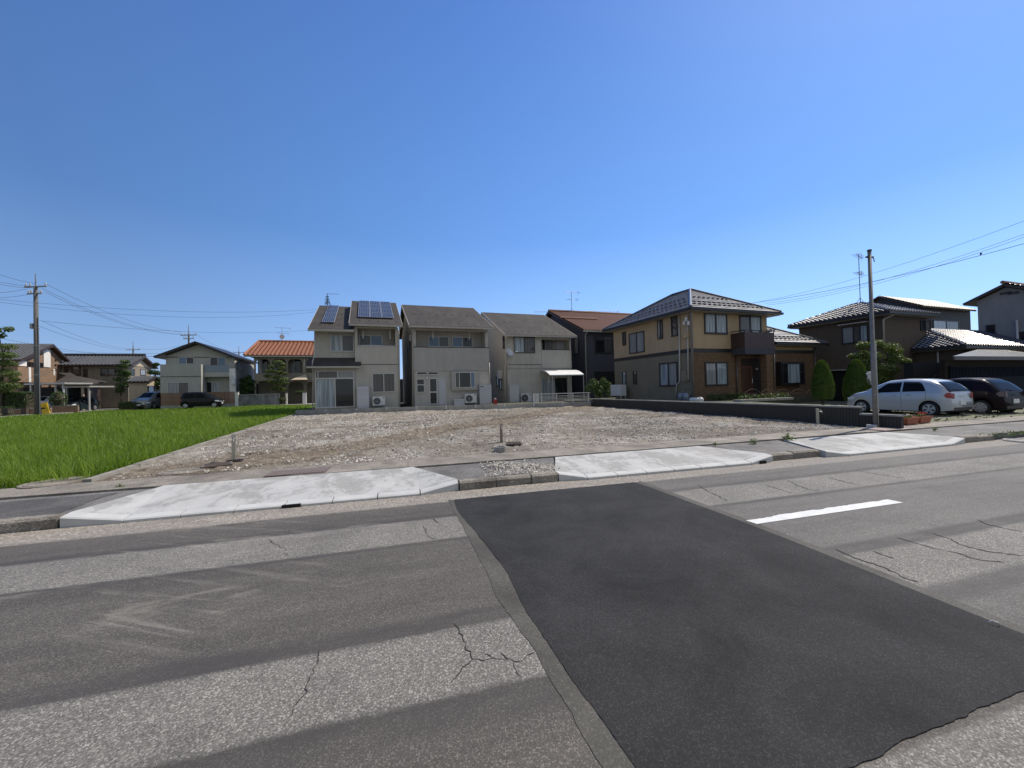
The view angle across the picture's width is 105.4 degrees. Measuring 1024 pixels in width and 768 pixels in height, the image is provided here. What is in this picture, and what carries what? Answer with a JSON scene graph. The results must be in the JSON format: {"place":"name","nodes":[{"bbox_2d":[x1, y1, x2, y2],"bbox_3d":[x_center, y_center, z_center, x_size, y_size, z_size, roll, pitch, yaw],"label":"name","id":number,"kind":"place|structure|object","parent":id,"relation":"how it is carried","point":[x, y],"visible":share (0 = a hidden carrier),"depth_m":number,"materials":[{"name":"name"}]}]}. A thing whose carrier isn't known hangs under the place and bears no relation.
{"place":"outdoors","nodes":[
{"label":"outdoors","id":0,"kind":"place"},
{"bbox_2d":[0,488,152,518],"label":"sidewalk","id":1,"kind":"structure","parent":0,"point":[119,494],"depth_m":5.87,"materials":[{"name":"concrete"}]},
{"bbox_2d":[0,492,117,518],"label":"sidewalk patch","id":2,"kind":"object","parent":1,"relation":"on","point":[25,508],"visible":0.98,"depth_m":5.45,"materials":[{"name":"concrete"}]},
{"bbox_2d":[0,403,314,416],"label":"ground","id":3,"kind":"structure","parent":0,"point":[118,408],"depth_m":43.52,"materials":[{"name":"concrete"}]},
{"bbox_2d":[0,406,15,415],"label":"bush","id":4,"kind":"object","parent":3,"relation":"on","point":[6,410],"visible":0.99,"depth_m":33.12,"materials":[{"name":"green plant"}]},
{"bbox_2d":[0,326,23,405],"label":"pruned pine","id":5,"kind":"object","parent":3,"relation":"on","point":[5,372],"visible":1,"depth_m":34.93,"materials":[{"name":"green plant"}]},
{"bbox_2d":[1,391,33,414],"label":"hedge","id":6,"kind":"object","parent":3,"relation":"on","point":[23,401],"visible":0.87,"depth_m":35.11,"materials":[{"name":"green plant"}]},
{"bbox_2d":[0,343,69,391],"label":"brick house","id":7,"kind":"structure","parent":3,"relation":"on","point":[50,360],"depth_m":43.34,"materials":[{"name":"black"}]},
{"bbox_2d":[23,387,80,410],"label":"dark wall","id":8,"kind":"structure","parent":3,"relation":"on","point":[49,391],"depth_m":41.43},
{"bbox_2d":[48,391,67,405],"bbox_3d":[-44.182,1.916,37.997,1.244,2.491,1.373,-2,-1,-1],"label":"round shrub","id":9,"kind":"object","parent":3,"relation":"on","point":[58,398],"visible":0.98,"depth_m":37.78,"materials":[{"name":"green plant"}]},
{"bbox_2d":[24,382,92,403],"bbox_3d":[-46.151,1.573,39.784,4.033,3.318,2.600,-2,-1,0],"label":"carport","id":10,"kind":"object","parent":3,"relation":"on","point":[63,384],"visible":0.5,"depth_m":38.76,"materials":[{"name":"metal"}]},
{"bbox_2d":[48,405,78,412],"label":"planter wall","id":11,"kind":"structure","parent":3,"relation":"on","point":[65,408],"depth_m":37.90,"materials":[{"name":"brick"}]},
{"bbox_2d":[54,373,106,409],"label":"porch","id":12,"kind":"object","parent":3,"relation":"on","point":[95,393],"visible":0.38,"depth_m":45.29,"materials":[{"name":"grey"}]},
{"bbox_2d":[65,396,97,410],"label":"parked car","id":13,"kind":"object","parent":3,"relation":"on","point":[81,402],"visible":0.52,"depth_m":41.43,"materials":[{"name":"black paint"}]},
{"bbox_2d":[61,386,113,410],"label":"carport","id":14,"kind":"object","parent":3,"relation":"on","point":[88,395],"visible":0.66,"depth_m":41.22,"materials":[{"name":"metal"}]},
{"bbox_2d":[57,353,157,408],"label":"long tiled house","id":15,"kind":"structure","parent":3,"relation":"on","point":[102,367],"depth_m":48.45,"materials":[{"name":"black"}]},
{"bbox_2d":[64,366,80,375],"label":"window","id":16,"kind":"structure","parent":15,"relation":"in","point":[76,370],"depth_m":47.23,"materials":[{"name":"black"}]},
{"bbox_2d":[113,359,132,401],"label":"pruned pine","id":17,"kind":"object","parent":3,"relation":"on","point":[127,373],"visible":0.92,"depth_m":46.90,"materials":[{"name":"green plant"}]},
{"bbox_2d":[127,376,159,408],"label":"tiled house","id":18,"kind":"structure","parent":3,"relation":"on","point":[139,386],"depth_m":45.86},
{"bbox_2d":[132,392,160,408],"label":"parked car","id":19,"kind":"object","parent":3,"relation":"on","point":[152,400],"visible":0.72,"depth_m":42.66,"materials":[{"name":"grey paint"}]},
{"bbox_2d":[146,362,159,389],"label":"pruned pine","id":20,"kind":"object","parent":3,"relation":"on","point":[154,372],"visible":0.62,"depth_m":47.85,"materials":[{"name":"green plant"}]},
{"bbox_2d":[180,390,223,408],"bbox_3d":[-32.193,1.556,40.584,3.440,1.827,1.793,-1,-1,-20],"label":"parked car","id":21,"kind":"object","parent":3,"relation":"on","point":[191,399],"visible":0.98,"depth_m":39.94,"materials":[{"name":"black paint"}]},
{"bbox_2d":[153,341,258,405],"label":"white house","id":22,"kind":"structure","parent":3,"relation":"on","point":[194,366],"depth_m":44.73,"materials":[{"name":"white"}]},
{"bbox_2d":[167,382,188,392],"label":"window","id":23,"kind":"structure","parent":22,"relation":"in","point":[173,387],"depth_m":42.96,"materials":[{"name":"glass"}]},
{"bbox_2d":[238,374,254,393],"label":"garden tree","id":24,"kind":"object","parent":3,"relation":"on","point":[247,381],"visible":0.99,"depth_m":46.28,"materials":[{"name":"green plant"}]},
{"bbox_2d":[239,393,279,406],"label":"garden wall","id":25,"kind":"structure","parent":3,"relation":"on","point":[257,399],"depth_m":44.73,"materials":[{"name":"concrete"}]},
{"bbox_2d":[263,360,288,392],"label":"pruned pine","id":26,"kind":"object","parent":3,"relation":"on","point":[280,368],"visible":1,"depth_m":45.89,"materials":[{"name":"green plant"}]},
{"bbox_2d":[243,340,314,403],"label":"orange roofed house","id":27,"kind":"structure","parent":3,"relation":"on","point":[293,355],"depth_m":48.58,"materials":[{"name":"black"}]},
{"bbox_2d":[290,359,300,372],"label":"window","id":28,"kind":"structure","parent":27,"relation":"in","point":[295,364],"depth_m":49.64,"materials":[{"name":"black"}]},
{"bbox_2d":[72,467,455,514],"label":"driveway","id":29,"kind":"structure","parent":0,"point":[175,497],"depth_m":6.12,"materials":[{"name":"concrete"}]},
{"bbox_2d":[306,300,402,409],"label":"grey house","id":30,"kind":"structure","parent":0,"point":[356,343],"depth_m":26.71,"materials":[{"name":"paint"}]},
{"bbox_2d":[315,378,354,407],"bbox_3d":[-11.756,0.592,25.926,2.372,1.966,0.100,-1,-1,-20],"label":"window","id":31,"kind":"structure","parent":30,"relation":"in","point":[333,392],"depth_m":25.92,"materials":[{"name":"glass"}]},
{"bbox_2d":[315,370,354,378],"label":"window","id":32,"kind":"structure","parent":30,"relation":"in","point":[348,373],"depth_m":25.93,"materials":[{"name":"glass"}]},
{"bbox_2d":[330,334,353,351],"bbox_3d":[-11.589,-2.785,26.588,1.514,1.163,0.100,-1,-1,-20],"label":"window","id":33,"kind":"structure","parent":30,"relation":"in","point":[338,343],"depth_m":26.58,"materials":[{"name":"glass"}]},
{"bbox_2d":[359,335,382,345],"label":"window","id":34,"kind":"structure","parent":30,"relation":"in","point":[371,340],"depth_m":27.80,"materials":[{"name":"glass"}]},
{"bbox_2d":[372,373,394,392],"bbox_3d":[-8.873,-0.087,26.998,1.504,1.320,0.100,-1,-1,-20],"label":"window","id":35,"kind":"structure","parent":30,"relation":"in","point":[381,382],"depth_m":26.99,"materials":[{"name":"glass"}]},
{"bbox_2d":[306,401,565,409],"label":"house terrace","id":36,"kind":"structure","parent":0,"point":[403,405],"depth_m":30.22,"materials":[{"name":"concrete"}]},
{"bbox_2d":[357,386,368,407],"bbox_3d":[-10.015,0.938,26.253,0.750,1.555,0.512,-1,-1,-20],"label":"water heater","id":37,"kind":"object","parent":36,"relation":"on","point":[362,396],"visible":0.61,"depth_m":26.01,"materials":[{"name":"grey metal"}]},
{"bbox_2d":[478,385,491,404],"bbox_3d":[-2.029,0.797,29.132,0.900,1.471,0.516,-1,-1,-20],"label":"water heater","id":38,"kind":"object","parent":36,"relation":"on","point":[484,395],"visible":0.97,"depth_m":28.90,"materials":[{"name":"grey metal"}]},
{"bbox_2d":[508,384,518,401],"bbox_3d":[0.121,0.779,32.357,0.826,1.460,0.512,-1,-1,-20],"label":"water heater","id":39,"kind":"object","parent":36,"relation":"on","point":[513,393],"visible":0.93,"depth_m":32.12,"materials":[{"name":"grey metal"}]},
{"bbox_2d":[480,312,576,401],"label":"grey house","id":40,"kind":"structure","parent":36,"relation":"on","point":[538,343],"depth_m":33.94,"materials":[{"name":"paint"}]},
{"bbox_2d":[514,337,534,352],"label":"window","id":41,"kind":"structure","parent":40,"relation":"in","point":[521,344],"depth_m":33.02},
{"bbox_2d":[541,377,567,400],"bbox_3d":[3.728,0.472,34.001,2.575,2.098,0.100,-1,-1,-20],"label":"window","id":42,"kind":"structure","parent":40,"relation":"in","point":[560,384],"depth_m":33.99,"materials":[{"name":"glass"}]},
{"bbox_2d":[541,370,584,400],"bbox_3d":[4.188,0.091,33.102,3.431,2.636,1.860,-1,-1,-20],"label":"terrace canopy","id":43,"kind":"object","parent":36,"relation":"on","point":[552,373],"visible":0.99,"depth_m":32.59,"materials":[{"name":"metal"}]},
{"bbox_2d":[399,304,493,406],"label":"grey house","id":44,"kind":"structure","parent":0,"point":[445,356],"depth_m":29.02,"materials":[{"name":"paint"}]},
{"bbox_2d":[429,378,437,404],"bbox_3d":[-5.678,0.524,28.159,0.601,1.928,0.100,-1,-1,-20],"label":"door","id":45,"kind":"structure","parent":44,"relation":"in","point":[433,390],"depth_m":28.16,"materials":[{"name":"metal"}]},
{"bbox_2d":[428,336,448,346],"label":"window","id":46,"kind":"structure","parent":44,"relation":"in","point":[438,341],"depth_m":29.46,"materials":[{"name":"glass"}]},
{"bbox_2d":[452,337,472,346],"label":"window","id":47,"kind":"structure","parent":44,"relation":"in","point":[456,341],"depth_m":30.09,"materials":[{"name":"glass"}]},
{"bbox_2d":[94,406,861,481],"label":"gravel lot","id":48,"kind":"structure","parent":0,"point":[311,457],"depth_m":11.80,"materials":[{"name":"gravel"}]},
{"bbox_2d":[158,467,205,475],"bbox_3d":[-6.428,1.710,7.607,0.720,0.058,0.720,-1,-1,-15],"label":"gravel patch","id":49,"kind":"object","parent":48,"relation":"on","point":[181,471],"visible":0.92,"depth_m":7.55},
{"bbox_2d":[419,458,553,490],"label":"sidewalk","id":50,"kind":"structure","parent":0,"point":[464,471],"depth_m":7.12,"materials":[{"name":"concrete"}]},
{"bbox_2d":[475,459,559,476],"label":"gravel","id":51,"kind":"structure","parent":50,"relation":"on","point":[533,467],"depth_m":7.15,"materials":[{"name":"gravel"}]},
{"bbox_2d":[0,437,1023,767],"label":"road","id":52,"kind":"structure","parent":0,"point":[382,633],"depth_m":2.74,"materials":[{"name":"asphalt"}]},
{"bbox_2d":[0,513,66,533],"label":"kerb","id":53,"kind":"structure","parent":52,"relation":"on","point":[28,523],"depth_m":4.81,"materials":[{"name":"concrete"}]},
{"bbox_2d":[60,479,457,527],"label":"driveway kerb","id":54,"kind":"structure","parent":52,"relation":"on","point":[74,519],"depth_m":5.35,"materials":[{"name":"concrete"}]},
{"bbox_2d":[459,471,557,490],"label":"kerb","id":55,"kind":"structure","parent":52,"relation":"on","point":[505,480],"depth_m":6.41,"materials":[{"name":"concrete"}]},
{"bbox_2d":[448,500,635,767],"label":"asphalt joint","id":56,"kind":"object","parent":52,"relation":"on","point":[608,751],"visible":1,"depth_m":2.23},
{"bbox_2d":[556,453,772,480],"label":"driveway kerb","id":57,"kind":"structure","parent":52,"relation":"on","point":[565,476],"depth_m":7.06,"materials":[{"name":"concrete"}]},
{"bbox_2d":[454,482,1023,767],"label":"asphalt patch","id":58,"kind":"object","parent":52,"relation":"on","point":[676,632],"visible":1,"depth_m":2.44,"materials":[{"name":"asphalt"}]},
{"bbox_2d":[766,449,819,460],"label":"kerb","id":59,"kind":"structure","parent":52,"relation":"on","point":[796,454],"depth_m":7.99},
{"bbox_2d":[746,499,902,523],"bbox_3d":[3.846,1.544,4.755,2.360,0.001,0.160,-1,-1,-15],"label":"road marking","id":60,"kind":"object","parent":52,"relation":"on","point":[779,517],"visible":1,"depth_m":4.73,"materials":[{"name":"paint"}]},
{"bbox_2d":[636,481,1023,633],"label":"asphalt joint","id":61,"kind":"object","parent":52,"relation":"on","point":[988,616],"visible":1,"depth_m":3.26,"materials":[{"name":"asphalt"}]},
{"bbox_2d":[818,437,964,456],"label":"driveway kerb","id":62,"kind":"structure","parent":52,"relation":"on","point":[949,442],"depth_m":8.55,"materials":[{"name":"concrete"}]},
{"bbox_2d":[954,434,994,442],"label":"kerb","id":63,"kind":"structure","parent":52,"relation":"on","point":[977,438],"depth_m":9.47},
{"bbox_2d":[0,0,1023,378],"label":"sky","id":64,"kind":"structure","parent":0,"point":[233,161],"materials":[{"name":"blue"}]},
{"bbox_2d":[555,446,764,473],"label":"driveway","id":65,"kind":"structure","parent":0,"point":[622,461],"depth_m":7.80,"materials":[{"name":"concrete"}]},
{"bbox_2d":[551,395,828,405],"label":"raised yard","id":66,"kind":"structure","parent":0,"point":[803,399],"depth_m":27.25,"materials":[{"name":"concrete"}]},
{"bbox_2d":[545,309,632,397],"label":"dark house","id":67,"kind":"structure","parent":66,"relation":"on","point":[592,349],"depth_m":36.59,"materials":[{"name":"stone"}]},
{"bbox_2d":[595,336,613,352],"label":"window","id":68,"kind":"structure","parent":67,"relation":"in","point":[603,344],"depth_m":36.32,"materials":[{"name":"black"}]},
{"bbox_2d":[585,376,612,398],"bbox_3d":[7.185,0.352,32.441,2.478,1.942,1.653,-1,-1,-15],"label":"shrub","id":69,"kind":"object","parent":66,"relation":"on","point":[599,391],"visible":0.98,"depth_m":32.31,"materials":[{"name":"green plant"}]},
{"bbox_2d":[610,384,625,398],"bbox_3d":[8.272,0.623,30.337,0.500,1.139,1.314,-1,-1,-20],"label":"oil tank","id":70,"kind":"object","parent":66,"relation":"on","point":[618,390],"visible":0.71,"depth_m":29.89,"materials":[{"name":"grey metal"}]},
{"bbox_2d":[602,288,829,399],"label":"tan house","id":71,"kind":"structure","parent":66,"relation":"on","point":[698,343],"depth_m":26.01,"materials":[{"name":"beige"}]},
{"bbox_2d":[629,331,644,353],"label":"window","id":72,"kind":"structure","parent":71,"relation":"in","point":[636,340],"depth_m":29.25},
{"bbox_2d":[659,362,677,385],"bbox_3d":[10.496,-0.647,26.181,0.100,1.599,1.689,-1,-1,-20],"label":"window","id":73,"kind":"structure","parent":71,"relation":"in","point":[668,372],"depth_m":26.14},
{"bbox_2d":[671,316,677,336],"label":"window","id":74,"kind":"structure","parent":71,"relation":"in","point":[674,320],"depth_m":25.58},
{"bbox_2d":[704,313,727,334],"bbox_3d":[13.078,-3.882,25.013,1.950,1.390,0.100,-1,-1,-20],"label":"window","id":75,"kind":"structure","parent":71,"relation":"in","point":[713,323],"depth_m":24.99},
{"bbox_2d":[704,362,728,385],"bbox_3d":[13.069,-0.649,24.904,1.929,1.530,0.100,-1,-1,-20],"label":"window","id":76,"kind":"structure","parent":71,"relation":"in","point":[716,373],"depth_m":24.88,"materials":[{"name":"glass"}]},
{"bbox_2d":[741,366,752,397],"bbox_3d":[15.577,-0.146,25.765,0.957,2.095,0.104,-1,-1,-20],"label":"door","id":77,"kind":"structure","parent":71,"relation":"in","point":[746,371],"depth_m":25.76,"materials":[{"name":"wood"}]},
{"bbox_2d":[739,315,761,332],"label":"window","id":78,"kind":"structure","parent":71,"relation":"in","point":[746,322],"depth_m":26.05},
{"bbox_2d":[705,392,744,400],"bbox_3d":[13.371,0.768,24.295,3.326,0.496,0.556,-1,-1,-20],"label":"hedge","id":79,"kind":"object","parent":66,"relation":"on","point":[713,396],"visible":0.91,"depth_m":24.18,"materials":[{"name":"green plant"}]},
{"bbox_2d":[733,392,793,401],"bbox_3d":[14.395,0.724,22.283,4.200,0.447,0.500,-1,-1,-20],"label":"stone planter","id":80,"kind":"object","parent":66,"relation":"on","point":[767,396],"visible":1,"depth_m":22.14,"materials":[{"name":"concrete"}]},
{"bbox_2d":[703,440,809,452],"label":"sidewalk","id":81,"kind":"structure","parent":0,"point":[770,446],"depth_m":8.80,"materials":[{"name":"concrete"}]},
{"bbox_2d":[784,432,953,451],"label":"driveway","id":82,"kind":"structure","parent":0,"point":[843,443],"depth_m":9.33,"materials":[{"name":"concrete"}]},
{"bbox_2d":[788,401,1023,422],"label":"parking ground","id":83,"kind":"structure","parent":0,"point":[969,415],"depth_m":16.10,"materials":[{"name":"grey concrete"}]},
{"bbox_2d":[810,360,834,404],"bbox_3d":[16.298,-0.055,20.485,1.085,2.466,1.064,-1,-1,-15],"label":"conical conifer","id":84,"kind":"object","parent":83,"relation":"on","point":[822,385],"visible":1,"depth_m":20.20,"materials":[{"name":"green plant"}]},
{"bbox_2d":[841,359,871,400],"bbox_3d":[19.873,-0.025,22.479,1.377,2.858,1.375,-1,-1,-15],"label":"conical conifer","id":85,"kind":"object","parent":83,"relation":"on","point":[854,378],"visible":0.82,"depth_m":22.20,"materials":[{"name":"green plant"}]},
{"bbox_2d":[787,302,942,400],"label":"brown house","id":86,"kind":"structure","parent":83,"relation":"on","point":[843,330],"depth_m":27.29,"materials":[{"name":"paint"}]},
{"bbox_2d":[841,324,868,343],"bbox_3d":[23.930,-3.459,27.234,0.100,1.220,1.579,-1,-1,-20],"label":"window","id":87,"kind":"structure","parent":86,"relation":"in","point":[850,334],"depth_m":27.20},
{"bbox_2d":[846,339,911,382],"bbox_3d":[21.660,-0.630,23.058,3.654,4.010,1.369,-2,-1,9],"label":"garden tree","id":88,"kind":"object","parent":83,"relation":"on","point":[889,370],"visible":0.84,"depth_m":22.84,"materials":[{"name":"green plant"}]},
{"bbox_2d":[847,374,973,415],"bbox_3d":[17.418,0.468,17.340,1.974,1.696,3.820,-1,-1,-16],"label":"parked car","id":89,"kind":"object","parent":83,"relation":"on","point":[932,396],"visible":0.92,"depth_m":16.23,"materials":[{"name":"grey paint"}]},
{"bbox_2d":[836,404,1023,421],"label":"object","id":90,"kind":"structure","parent":83,"relation":"on","point":[936,420],"depth_m":15.52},
{"bbox_2d":[904,348,1023,390],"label":"garage","id":91,"kind":"structure","parent":83,"relation":"on","point":[1006,365],"depth_m":21.70,"materials":[{"name":"metal"}]},
{"bbox_2d":[946,373,1023,413],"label":"parked car","id":92,"kind":"object","parent":83,"relation":"on","point":[990,395],"visible":0.45,"depth_m":15.92,"materials":[{"name":"black paint"}]},
{"bbox_2d":[873,295,976,329],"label":"grey house","id":93,"kind":"structure","parent":0,"point":[955,317],"depth_m":42.71,"materials":[{"name":"stone"}]},
{"bbox_2d":[933,320,959,328],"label":"window","id":94,"kind":"structure","parent":93,"relation":"in","point":[940,324],"depth_m":42.34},
{"bbox_2d":[891,421,1023,439],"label":"sidewalk","id":95,"kind":"structure","parent":0,"point":[999,428],"depth_m":10.55,"materials":[{"name":"concrete"}]},
{"bbox_2d":[910,328,1023,362],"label":"single storey house","id":96,"kind":"structure","parent":0,"point":[935,345],"depth_m":26.20,"materials":[{"name":"grey"}]},
{"bbox_2d":[963,281,1023,339],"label":"pale grey house","id":97,"kind":"structure","parent":0,"point":[1001,309],"depth_m":30.04,"materials":[{"name":"paint"}]},
{"label":"ground","id":98,"kind":"structure","parent":0,"visible":0},
{"bbox_2d":[82,414,296,482],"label":"paddy kerb","id":99,"kind":"structure","parent":98,"relation":"on","point":[114,472],"depth_m":9.14,"materials":[{"name":"concrete"}]},
{"bbox_2d":[295,402,590,413],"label":"retaining wall","id":100,"kind":"structure","parent":98,"relation":"on","point":[442,408],"depth_m":25.89,"materials":[{"name":"concrete"}]},
{"bbox_2d":[540,392,589,402],"bbox_3d":[3.583,0.931,26.363,3.446,0.649,0.070,-1,-1,-3],"label":"railing","id":101,"kind":"object","parent":100,"relation":"on","point":[556,398],"visible":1,"depth_m":26.34,"materials":[{"name":"metal"}]},
{"bbox_2d":[0,416,1023,499],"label":"sidewalk","id":102,"kind":"structure","parent":98,"relation":"on","point":[86,488],"depth_m":7.97,"materials":[{"name":"concrete"}]},
{"bbox_2d":[16,476,88,488],"bbox_3d":[-8.038,1.737,6.859,0.840,0.058,0.840,-1,-1,-15],"label":"gravel patch","id":103,"kind":"object","parent":102,"relation":"on","point":[40,484],"visible":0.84,"depth_m":6.75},
{"bbox_2d":[263,467,329,476],"bbox_3d":[-3.935,1.613,7.196,1.000,0.016,0.500,-1,-1,-15],"label":"drain grate","id":104,"kind":"object","parent":102,"relation":"on","point":[298,471],"visible":1,"depth_m":7.14,"materials":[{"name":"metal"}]},
{"bbox_2d":[865,249,878,427],"bbox_3d":[10.716,-1.276,11.582,0.500,5.420,0.250,-1,-1,-15],"label":"steel pole","id":105,"kind":"object","parent":102,"relation":"on","point":[874,380],"visible":0.9,"depth_m":11.51,"materials":[{"name":"metal"}]},
{"bbox_2d":[912,411,932,422],"bbox_3d":[12.966,1.044,12.353,0.710,0.359,0.290,-1,-1,-22],"label":"flower planter","id":106,"kind":"object","parent":102,"relation":"on","point":[924,418],"visible":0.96,"depth_m":12.28,"materials":[{"name":"ceramic"}]},
{"bbox_2d":[593,398,904,427],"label":"block wall","id":107,"kind":"structure","parent":98,"relation":"on","point":[853,416],"depth_m":14.63,"materials":[{"name":"concrete"}]},
{"label":"paddy ground","id":108,"kind":"structure","parent":0,"visible":0},
{"bbox_2d":[24,273,47,414],"bbox_3d":[-41.370,-3.196,33.934,2.000,12.879,0.400,-2,-1,2],"label":"utility pole","id":109,"kind":"object","parent":108,"relation":"on","point":[34,325],"visible":0.95,"depth_m":33.85,"materials":[{"name":"concrete"}]},
{"bbox_2d":[117,401,143,409],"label":"bush","id":110,"kind":"object","parent":108,"relation":"on","point":[127,405],"visible":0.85,"depth_m":41.46,"materials":[{"name":"green plant"}]},
{"bbox_2d":[0,404,314,488],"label":"rice","id":111,"kind":"object","parent":108,"relation":"on","point":[44,447],"visible":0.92,"depth_m":13.42,"materials":[{"name":"green plant"}]},
{"bbox_2d":[160,392,234,408],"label":"slat fence","id":112,"kind":"object","parent":108,"relation":"on","point":[224,398],"visible":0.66,"depth_m":42.19,"materials":[{"name":"wood"}]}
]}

